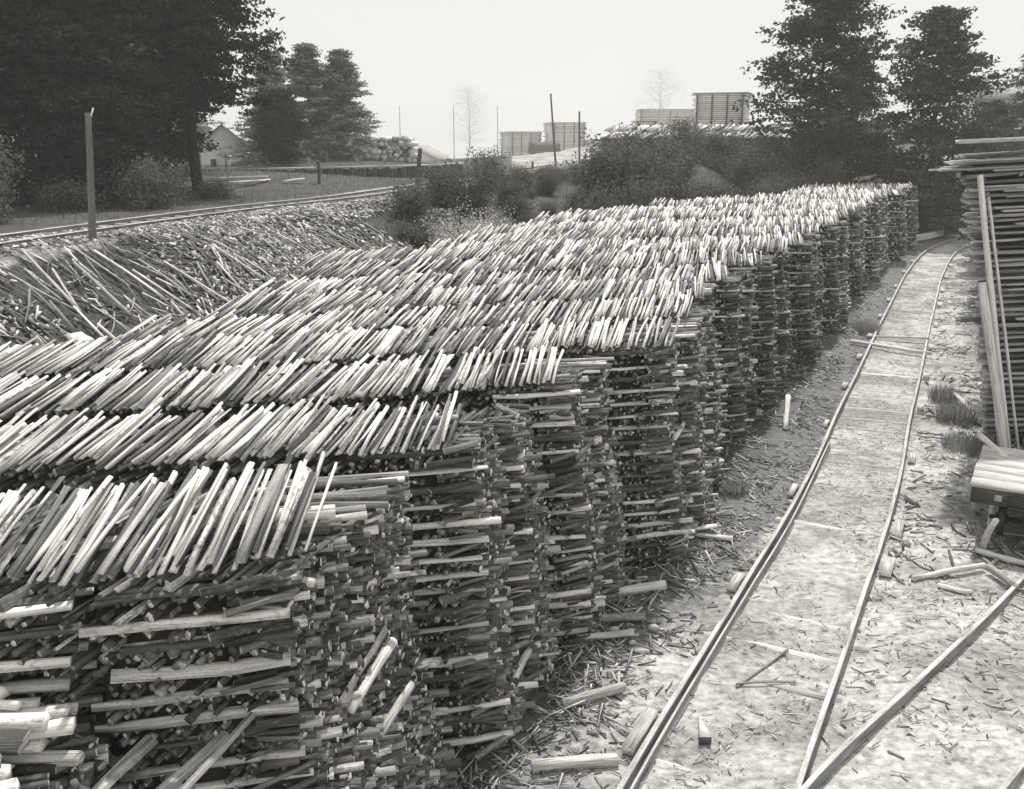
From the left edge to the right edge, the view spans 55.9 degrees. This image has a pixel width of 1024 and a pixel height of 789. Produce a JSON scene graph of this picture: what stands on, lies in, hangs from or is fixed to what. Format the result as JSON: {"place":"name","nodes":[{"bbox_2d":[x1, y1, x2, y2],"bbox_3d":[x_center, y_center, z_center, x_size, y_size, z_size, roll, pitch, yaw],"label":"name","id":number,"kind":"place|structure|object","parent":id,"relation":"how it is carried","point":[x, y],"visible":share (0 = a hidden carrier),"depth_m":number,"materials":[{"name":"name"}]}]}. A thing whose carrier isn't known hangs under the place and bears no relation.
{"place":"outdoors","nodes":[
{"label":"outdoors","id":0,"kind":"place"},
{"bbox_2d":[0,141,1023,788],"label":"ground","id":1,"kind":"structure","parent":0,"point":[834,575],"depth_m":13.50,"materials":[{"name":"soil"}]},
{"bbox_2d":[0,135,36,224],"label":"bush","id":2,"kind":"object","parent":1,"relation":"on","point":[6,178],"visible":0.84,"depth_m":30.09,"materials":[{"name":"grey plant"}]},
{"bbox_2d":[0,9,59,181],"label":"broadleaf tree","id":3,"kind":"object","parent":1,"relation":"on","point":[5,131],"visible":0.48,"depth_m":36.70,"materials":[{"name":"black plant"}]},
{"bbox_2d":[17,167,111,212],"bbox_3d":[-16.560,-7.546,35.742,3.226,1.712,2.881,-6,16,-22],"label":"bush","id":4,"kind":"object","parent":1,"relation":"on","point":[70,197],"visible":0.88,"depth_m":35.33,"materials":[{"name":"grey plant"}]},
{"bbox_2d":[85,108,96,240],"bbox_3d":[-10.876,-5.623,24.959,0.474,3.446,0.206,-7,16,-25],"label":"wooden pole","id":5,"kind":"object","parent":1,"relation":"on","point":[92,233],"visible":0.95,"depth_m":24.90,"materials":[{"name":"grey wood"}]},
{"bbox_2d":[0,0,186,203],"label":"broadleaf tree","id":6,"kind":"object","parent":1,"relation":"on","point":[14,118],"visible":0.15,"depth_m":38.53,"materials":[{"name":"black plant"}]},
{"bbox_2d":[0,0,187,202],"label":"broadleaf tree","id":7,"kind":"object","parent":1,"relation":"on","point":[62,28],"visible":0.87,"depth_m":36.95,"materials":[{"name":"black plant"}]},
{"bbox_2d":[0,0,217,103],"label":"broadleaf tree","id":8,"kind":"object","parent":1,"relation":"on","point":[184,15],"visible":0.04,"depth_m":41.51,"materials":[{"name":"black plant"}]},
{"bbox_2d":[12,25,227,177],"bbox_3d":[-19.679,-19.160,47.536,13.856,17.282,14.127,-13,20,-40],"label":"broadleaf tree","id":9,"kind":"object","parent":1,"relation":"on","point":[168,148],"visible":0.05,"depth_m":48.47,"materials":[{"name":"black plant"}]},
{"bbox_2d":[0,686,256,788],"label":"wood stack","id":10,"kind":"object","parent":1,"relation":"on","point":[65,755],"visible":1,"depth_m":5.72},
{"bbox_2d":[95,153,196,210],"bbox_3d":[-13.819,-8.135,36.717,3.443,2.352,3.546,-1,15,-3],"label":"bush","id":11,"kind":"object","parent":1,"relation":"on","point":[149,188],"visible":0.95,"depth_m":36.33,"materials":[{"name":"grey plant"}]},
{"bbox_2d":[18,0,284,170],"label":"broadleaf tree","id":12,"kind":"object","parent":1,"relation":"on","point":[157,129],"visible":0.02,"depth_m":54.57,"materials":[{"name":"black plant"}]},
{"bbox_2d":[119,152,197,204],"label":"bush","id":13,"kind":"object","parent":1,"relation":"on","point":[163,166],"visible":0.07,"depth_m":38.90,"materials":[{"name":"grey plant"}]},
{"bbox_2d":[155,106,224,166],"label":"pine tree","id":14,"kind":"object","parent":1,"relation":"on","point":[205,128],"visible":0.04,"depth_m":99.86,"materials":[{"name":"grey plant"}]},
{"bbox_2d":[112,0,300,191],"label":"broadleaf tree","id":15,"kind":"object","parent":1,"relation":"on","point":[198,31],"visible":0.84,"depth_m":43.35,"materials":[{"name":"black plant"}]},
{"bbox_2d":[185,174,236,199],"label":"bush","id":16,"kind":"object","parent":1,"relation":"on","point":[209,191],"visible":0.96,"depth_m":42.32,"materials":[{"name":"grey plant"}]},
{"bbox_2d":[198,124,244,166],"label":"farm house","id":17,"kind":"structure","parent":1,"relation":"on","point":[223,137],"depth_m":86.23,"materials":[{"name":"paint"}]},
{"bbox_2d":[0,451,461,788],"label":"wood stack","id":18,"kind":"object","parent":1,"relation":"on","point":[185,624],"visible":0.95,"depth_m":6.47,"materials":[{"name":"wood"}]},
{"bbox_2d":[0,198,496,354],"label":"slab waste","id":19,"kind":"object","parent":1,"relation":"on","point":[205,230],"visible":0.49,"depth_m":26.03,"materials":[{"name":"grey wood"}]},
{"bbox_2d":[216,50,307,166],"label":"pine tree","id":20,"kind":"object","parent":1,"relation":"on","point":[275,80],"visible":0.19,"depth_m":81.16,"materials":[{"name":"grey plant"}]},
{"bbox_2d":[233,82,308,165],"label":"pine tree","id":21,"kind":"object","parent":1,"relation":"on","point":[252,149],"visible":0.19,"depth_m":74.92,"materials":[{"name":"grey plant"}]},
{"bbox_2d":[0,390,561,760],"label":"wood stack","id":22,"kind":"object","parent":1,"relation":"on","point":[477,514],"visible":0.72,"depth_m":9.16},
{"bbox_2d":[247,86,315,165],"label":"cedar bush","id":23,"kind":"object","parent":1,"relation":"on","point":[283,114],"visible":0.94,"depth_m":66.79,"materials":[{"name":"grey plant"}]},
{"bbox_2d":[0,162,577,253],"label":"track","id":24,"kind":"structure","parent":1,"relation":"on","point":[202,213],"depth_m":31.93,"materials":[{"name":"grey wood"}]},
{"bbox_2d":[242,42,354,159],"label":"pine tree","id":25,"kind":"object","parent":1,"relation":"on","point":[305,75],"visible":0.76,"depth_m":74.45,"materials":[{"name":"grey plant"}]},
{"bbox_2d":[0,340,634,647],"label":"wood stack","id":26,"kind":"object","parent":1,"relation":"on","point":[576,440],"visible":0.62,"depth_m":10.98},
{"bbox_2d":[297,48,385,163],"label":"pine tree","id":27,"kind":"object","parent":1,"relation":"on","point":[340,66],"visible":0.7,"depth_m":75.58,"materials":[{"name":"grey plant"}]},
{"bbox_2d":[249,162,463,177],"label":"retaining wall","id":28,"kind":"structure","parent":1,"relation":"on","point":[404,171],"depth_m":61.34,"materials":[{"name":"grey wood"}]},
{"bbox_2d":[298,136,418,162],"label":"log heap","id":29,"kind":"object","parent":1,"relation":"on","point":[403,148],"visible":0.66,"depth_m":77.47,"materials":[{"name":"grey wood"}]},
{"bbox_2d":[0,310,717,573],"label":"wood stack","id":30,"kind":"object","parent":1,"relation":"on","point":[655,383],"visible":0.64,"depth_m":13.11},
{"bbox_2d":[372,176,441,220],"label":"bush","id":31,"kind":"object","parent":1,"relation":"on","point":[408,205],"visible":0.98,"depth_m":37.54,"materials":[{"name":"grey plant"}]},
{"bbox_2d":[379,213,440,244],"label":"bush","id":32,"kind":"object","parent":1,"relation":"on","point":[414,234],"visible":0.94,"depth_m":34.72,"materials":[{"name":"grey plant"}]},
{"bbox_2d":[114,288,728,507],"bbox_3d":[-0.756,0.264,15.393,10.038,3.704,2.186,-4,15,-14],"label":"wood stack","id":33,"kind":"object","parent":1,"relation":"on","point":[703,317],"visible":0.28,"depth_m":14.80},
{"bbox_2d":[2,158,860,224],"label":"grass","id":34,"kind":"structure","parent":1,"relation":"on","point":[262,167],"depth_m":48.73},
{"bbox_2d":[406,160,468,205],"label":"bush","id":35,"kind":"object","parent":1,"relation":"on","point":[434,179],"visible":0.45,"depth_m":41.12,"materials":[{"name":"grey plant"}]},
{"bbox_2d":[411,199,518,248],"bbox_3d":[-1.248,-5.242,31.085,3.847,2.398,3.653,0,15,0],"label":"bush","id":36,"kind":"object","parent":1,"relation":"on","point":[448,236],"visible":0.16,"depth_m":31.08,"materials":[{"name":"grey plant"}]},
{"bbox_2d":[204,273,727,446],"bbox_3d":[-0.226,-0.241,17.309,9.844,3.693,2.170,-4,15,-13],"label":"wood stack","id":37,"kind":"object","parent":1,"relation":"on","point":[258,304],"visible":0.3,"depth_m":16.41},
{"bbox_2d":[437,83,500,157],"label":"bare tree","id":38,"kind":"object","parent":1,"relation":"on","point":[469,114],"visible":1,"depth_m":144.14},
{"bbox_2d":[435,155,509,219],"bbox_3d":[-1.650,-8.570,39.768,3.273,2.789,3.254,-4,15,-15],"label":"bush","id":39,"kind":"object","parent":1,"relation":"on","point":[476,195],"visible":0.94,"depth_m":39.44,"materials":[{"name":"grey plant"}]},
{"bbox_2d":[463,145,509,188],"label":"bush","id":40,"kind":"object","parent":1,"relation":"on","point":[491,161],"visible":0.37,"depth_m":50.35,"materials":[{"name":"grey plant"}]},
{"bbox_2d":[248,257,763,438],"bbox_3d":[0.462,-0.788,19.337,11.151,3.700,2.380,-4,15,-16],"label":"wood stack","id":41,"kind":"object","parent":1,"relation":"on","point":[733,301],"visible":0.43,"depth_m":19.17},
{"bbox_2d":[491,178,527,204],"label":"bush","id":42,"kind":"object","parent":1,"relation":"on","point":[500,198],"visible":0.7,"depth_m":42.80,"materials":[{"name":"grey plant"}]},
{"bbox_2d":[499,192,540,218],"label":"bush","id":43,"kind":"object","parent":1,"relation":"on","point":[520,204],"visible":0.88,"depth_m":41.46,"materials":[{"name":"grey plant"}]},
{"bbox_2d":[499,132,541,155],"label":"lumber stack","id":44,"kind":"object","parent":1,"relation":"on","point":[514,143],"visible":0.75,"depth_m":223.73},
{"bbox_2d":[298,246,781,412],"bbox_3d":[1.174,-1.319,21.272,11.393,3.733,2.184,-4,15,-13],"label":"wood stack","id":45,"kind":"object","parent":1,"relation":"on","point":[764,351],"visible":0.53,"depth_m":20.93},
{"bbox_2d":[527,141,561,153],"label":"rail wagon","id":46,"kind":"object","parent":1,"relation":"on","point":[539,147],"visible":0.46,"depth_m":197.31,"materials":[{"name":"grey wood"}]},
{"bbox_2d":[298,234,797,385],"bbox_3d":[1.500,-1.874,23.215,12.896,3.764,2.277,-4,15,-14],"label":"wood stack","id":47,"kind":"object","parent":1,"relation":"on","point":[784,330],"visible":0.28,"depth_m":22.74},
{"bbox_2d":[543,122,586,150],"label":"lumber stack","id":48,"kind":"object","parent":1,"relation":"on","point":[565,138],"visible":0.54,"depth_m":219.37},
{"bbox_2d":[531,753,618,773],"bbox_3d":[0.625,3.633,9.529,0.868,0.146,0.127,-3,15,-10],"label":"fallen log","id":49,"kind":"object","parent":1,"relation":"on","point":[592,761],"visible":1,"depth_m":9.49,"materials":[{"name":"grey wood"}]},
{"bbox_2d":[560,147,643,200],"bbox_3d":[4.605,-10.680,46.815,4.442,2.946,4.314,-14,20,-42],"label":"bush","id":50,"kind":"object","parent":1,"relation":"on","point":[584,180],"visible":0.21,"depth_m":46.38,"materials":[{"name":"grey plant"}]},
{"bbox_2d":[563,180,642,215],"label":"bush","id":51,"kind":"object","parent":1,"relation":"on","point":[603,201],"visible":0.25,"depth_m":42.80,"materials":[{"name":"grey plant"}]},
{"bbox_2d":[565,123,672,201],"bbox_3d":[5.043,-10.744,45.943,4.881,4.184,4.910,-14,20,-42],"label":"bush","id":52,"kind":"object","parent":1,"relation":"on","point":[619,178],"visible":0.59,"depth_m":45.29,"materials":[{"name":"grey plant"}]},
{"bbox_2d":[430,230,824,365],"bbox_3d":[3.418,-2.442,25.527,11.848,3.682,2.071,-4,15,-14],"label":"wood stack","id":53,"kind":"object","parent":1,"relation":"on","point":[803,273],"visible":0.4,"depth_m":25.59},
{"bbox_2d":[452,222,826,340],"bbox_3d":[4.025,-2.959,27.452,11.880,3.756,2.012,-3,15,-13],"label":"wood stack","id":54,"kind":"object","parent":1,"relation":"on","point":[807,234],"visible":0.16,"depth_m":26.81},
{"bbox_2d":[613,166,677,207],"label":"bush","id":55,"kind":"object","parent":1,"relation":"on","point":[644,193],"visible":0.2,"depth_m":43.21,"materials":[{"name":"grey plant"}]},
{"bbox_2d":[593,122,700,179],"bbox_3d":[6.725,-11.898,48.552,5.827,3.865,5.659,5,16,19],"label":"bush","id":56,"kind":"object","parent":1,"relation":"on","point":[665,148],"visible":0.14,"depth_m":48.20,"materials":[{"name":"grey plant"}]},
{"bbox_2d":[466,214,843,333],"bbox_3d":[4.771,-3.527,29.478,12.826,3.757,2.013,-3,15,-13],"label":"wood stack","id":57,"kind":"object","parent":1,"relation":"on","point":[831,276],"visible":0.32,"depth_m":29.41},
{"bbox_2d":[611,145,705,205],"bbox_3d":[6.806,-9.906,45.826,4.364,3.719,4.339,10,18,33],"label":"bush","id":58,"kind":"object","parent":1,"relation":"on","point":[675,176],"visible":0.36,"depth_m":45.43,"materials":[{"name":"grey plant"}]},
{"bbox_2d":[631,62,691,132],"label":"bare tree","id":59,"kind":"object","parent":1,"relation":"on","point":[661,96],"visible":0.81,"depth_m":143.28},
{"bbox_2d":[645,132,712,188],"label":"bush","id":60,"kind":"object","parent":1,"relation":"on","point":[685,150],"visible":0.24,"depth_m":50.37,"materials":[{"name":"grey plant"}]},
{"bbox_2d":[514,212,851,321],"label":"wood stack","id":61,"kind":"object","parent":1,"relation":"on","point":[842,226],"visible":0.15,"depth_m":31.55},
{"bbox_2d":[661,111,715,158],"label":"bush","id":62,"kind":"object","parent":1,"relation":"on","point":[681,128],"visible":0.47,"depth_m":56.66,"materials":[{"name":"grey plant"}]},
{"bbox_2d":[534,206,850,308],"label":"wood stack","id":63,"kind":"object","parent":1,"relation":"on","point":[842,214],"visible":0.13,"depth_m":32.73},
{"bbox_2d":[601,123,786,150],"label":"covered stack","id":64,"kind":"object","parent":1,"relation":"on","point":[745,127],"visible":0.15,"depth_m":67.27,"materials":[{"name":"grey wood"}]},
{"bbox_2d":[562,202,866,299],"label":"wood stack","id":65,"kind":"object","parent":1,"relation":"on","point":[856,276],"visible":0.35,"depth_m":36.03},
{"bbox_2d":[691,177,753,200],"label":"bush","id":66,"kind":"object","parent":1,"relation":"on","point":[718,190],"visible":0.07,"depth_m":47.88,"materials":[{"name":"grey plant"}]},
{"bbox_2d":[691,92,754,133],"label":"lumber stack","id":67,"kind":"object","parent":1,"relation":"on","point":[713,107],"visible":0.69,"depth_m":116.78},
{"bbox_2d":[697,125,753,158],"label":"bush","id":68,"kind":"object","parent":1,"relation":"on","point":[727,143],"visible":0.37,"depth_m":57.37,"materials":[{"name":"grey plant"}]},
{"bbox_2d":[447,244,1023,788],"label":"bark litter","id":69,"kind":"object","parent":1,"relation":"on","point":[691,560],"visible":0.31,"depth_m":13.02,"materials":[{"name":"grey wood"}]},
{"bbox_2d":[560,681,625,708],"bbox_3d":[0.899,3.305,10.632,0.783,0.122,0.121,-7,17,-26],"label":"fallen log","id":70,"kind":"object","parent":69,"relation":"on","point":[602,692],"visible":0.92,"depth_m":10.59,"materials":[{"name":"grey wood"}]},
{"bbox_2d":[579,628,633,640],"bbox_3d":[1.145,2.967,11.886,0.720,0.170,0.135,0,15,0],"label":"fallen log","id":71,"kind":"object","parent":69,"relation":"on","point":[614,634],"visible":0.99,"depth_m":11.85,"materials":[{"name":"grey wood"}]},
{"bbox_2d":[600,612,645,621],"bbox_3d":[1.275,2.849,12.323,0.852,0.118,0.119,-1,15,-3],"label":"fallen log","id":72,"kind":"object","parent":69,"relation":"on","point":[621,617],"visible":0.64,"depth_m":12.29,"materials":[{"name":"grey wood"}]},
{"bbox_2d":[619,580,666,596],"bbox_3d":[1.683,2.633,13.091,0.835,0.168,0.125,-3,15,-11],"label":"fallen log","id":73,"kind":"object","parent":69,"relation":"on","point":[640,588],"visible":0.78,"depth_m":13.07,"materials":[{"name":"grey wood"}]},
{"bbox_2d":[721,473,749,495],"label":"weed clump","id":74,"kind":"object","parent":1,"relation":"on","point":[738,487],"visible":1,"depth_m":16.81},
{"bbox_2d":[611,199,867,285],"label":"wood stack","id":75,"kind":"object","parent":1,"relation":"on","point":[861,205],"visible":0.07,"depth_m":37.72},
{"bbox_2d":[717,157,766,188],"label":"bush","id":76,"kind":"object","parent":1,"relation":"on","point":[738,174],"visible":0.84,"depth_m":53.95,"materials":[{"name":"grey plant"}]},
{"bbox_2d":[708,141,789,189],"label":"bush","id":77,"kind":"object","parent":1,"relation":"on","point":[745,155],"visible":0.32,"depth_m":54.58,"materials":[{"name":"grey plant"}]},
{"bbox_2d":[648,195,884,281],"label":"wood stack","id":78,"kind":"object","parent":1,"relation":"on","point":[872,245],"visible":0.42,"depth_m":40.74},
{"bbox_2d":[745,154,798,185],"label":"bush","id":79,"kind":"object","parent":1,"relation":"on","point":[770,170],"visible":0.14,"depth_m":54.38,"materials":[{"name":"black plant"}]},
{"bbox_2d":[754,130,812,174],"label":"bush","id":80,"kind":"object","parent":1,"relation":"on","point":[780,144],"visible":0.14,"depth_m":57.49,"materials":[{"name":"grey plant"}]},
{"bbox_2d":[757,171,810,194],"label":"bush","id":81,"kind":"object","parent":1,"relation":"on","point":[788,183],"visible":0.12,"depth_m":51.85,"materials":[{"name":"grey plant"}]},
{"bbox_2d":[616,236,970,788],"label":"railway track","id":82,"kind":"structure","parent":1,"relation":"on","point":[644,740],"depth_m":12.61,"materials":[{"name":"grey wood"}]},
{"bbox_2d":[701,191,886,273],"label":"wood stack","id":83,"kind":"object","parent":1,"relation":"on","point":[882,259],"visible":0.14,"depth_m":43.03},
{"bbox_2d":[791,153,854,186],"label":"bush","id":84,"kind":"object","parent":1,"relation":"on","point":[830,177],"visible":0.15,"depth_m":56.52,"materials":[{"name":"black plant"}]},
{"bbox_2d":[756,190,890,267],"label":"wood stack","id":85,"kind":"object","parent":1,"relation":"on","point":[886,225],"visible":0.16,"depth_m":45.53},
{"bbox_2d":[729,0,920,174],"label":"broadleaf tree","id":86,"kind":"object","parent":1,"relation":"on","point":[819,26],"visible":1,"depth_m":56.92,"materials":[{"name":"grey plant"}]},
{"bbox_2d":[791,118,891,160],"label":"bush","id":87,"kind":"object","parent":1,"relation":"on","point":[869,130],"visible":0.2,"depth_m":63.48,"materials":[{"name":"brown plant"}]},
{"bbox_2d":[781,187,908,260],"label":"wood stack","id":88,"kind":"object","parent":1,"relation":"on","point":[897,240],"visible":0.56,"depth_m":48.06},
{"bbox_2d":[792,184,904,196],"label":"wood stack","id":89,"kind":"object","parent":1,"relation":"on","point":[885,187],"visible":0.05,"depth_m":49.80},
{"bbox_2d":[810,56,904,184],"bbox_3d":[22.293,-17.708,65.023,9.888,9.836,8.037,3,15,9],"label":"broadleaf tree","id":90,"kind":"object","parent":1,"relation":"on","point":[876,105],"visible":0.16,"depth_m":63.11,"materials":[{"name":"black plant"}]},
{"bbox_2d":[803,182,919,249],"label":"wood stack","id":91,"kind":"object","parent":1,"relation":"on","point":[911,191],"visible":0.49,"depth_m":52.73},
{"bbox_2d":[851,316,884,333],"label":"weed clump","id":92,"kind":"object","parent":1,"relation":"on","point":[865,327],"visible":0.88,"depth_m":30.66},
{"bbox_2d":[800,573,1023,788],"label":"branch track","id":93,"kind":"structure","parent":1,"relation":"on","point":[824,771],"depth_m":10.40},
{"bbox_2d":[970,444,1023,535],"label":"flat cart","id":94,"kind":"object","parent":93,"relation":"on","point":[997,479],"visible":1,"depth_m":14.55,"materials":[{"name":"grey wood"}]},
{"bbox_2d":[837,5,1020,240],"bbox_3d":[26.652,-16.416,60.676,12.178,14.903,14.982,0,15,0],"label":"broadleaf tree","id":95,"kind":"object","parent":1,"relation":"on","point":[934,84],"visible":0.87,"depth_m":58.30,"materials":[{"name":"grey plant"}]},
{"bbox_2d":[926,380,965,402],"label":"weed clump","id":96,"kind":"object","parent":1,"relation":"on","point":[940,393],"visible":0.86,"depth_m":22.67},
{"bbox_2d":[925,157,970,229],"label":"bush","id":97,"kind":"object","parent":1,"relation":"on","point":[931,226],"visible":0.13,"depth_m":64.59,"materials":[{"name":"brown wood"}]},
{"bbox_2d":[911,562,985,580],"bbox_3d":[6.187,2.505,13.690,1.153,0.160,0.101,-3,15,-12],"label":"fallen slab","id":98,"kind":"object","parent":1,"relation":"on","point":[946,571],"depth_m":13.66,"materials":[{"name":"grey wood"}]},
{"bbox_2d":[930,396,981,424],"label":"weed clump","id":99,"kind":"object","parent":1,"relation":"on","point":[950,413],"visible":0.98,"depth_m":20.95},
{"bbox_2d":[941,428,997,457],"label":"weed clump","id":100,"kind":"object","parent":1,"relation":"on","point":[963,440],"visible":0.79,"depth_m":19.15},
{"bbox_2d":[929,137,1023,444],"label":"lumber stack","id":101,"kind":"object","parent":1,"relation":"on","point":[1004,190],"visible":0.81,"depth_m":18.45,"materials":[{"name":"grey wood"}]},
{"bbox_2d":[955,99,1023,223],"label":"broadleaf tree","id":102,"kind":"object","parent":1,"relation":"on","point":[1000,108],"visible":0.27,"depth_m":64.77,"materials":[{"name":"black plant"}]},
{"bbox_2d":[959,84,1023,125],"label":"barn","id":103,"kind":"structure","parent":1,"relation":"on","point":[1002,96],"depth_m":92.01,"materials":[{"name":"paint"}]},
{"bbox_2d":[978,282,1007,447],"bbox_3d":[9.051,-0.376,18.160,0.946,3.433,0.182,10,18,34],"label":"leaning post","id":104,"kind":"object","parent":1,"relation":"on","point":[989,339],"visible":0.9,"depth_m":18.10,"materials":[{"name":"grey wood"}]},
{"bbox_2d":[977,174,1010,447],"bbox_3d":[9.056,-1.369,18.099,1.247,5.374,0.139,3,15,9],"label":"leaning post","id":105,"kind":"object","parent":1,"relation":"on","point":[986,244],"visible":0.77,"depth_m":17.90,"materials":[{"name":"grey wood"}]},
{"bbox_2d":[987,197,1019,448],"bbox_3d":[9.283,-1.189,18.203,1.197,4.961,0.078,3,15,10],"label":"leaning post","id":106,"kind":"object","parent":1,"relation":"on","point":[1002,315],"visible":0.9,"depth_m":18.14,"materials":[{"name":"grey wood"}]},
{"bbox_2d":[993,54,1023,156],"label":"broadleaf tree","id":107,"kind":"object","parent":1,"relation":"on","point":[1019,95],"visible":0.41,"depth_m":80.26,"materials":[{"name":"black plant"}]},
{"bbox_2d":[0,0,1023,158],"label":"sky","id":108,"kind":"structure","parent":0,"point":[589,55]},
{"bbox_2d":[634,109,695,131],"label":"lumber stack","id":109,"kind":"object","parent":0,"point":[647,116],"visible":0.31,"depth_m":223.54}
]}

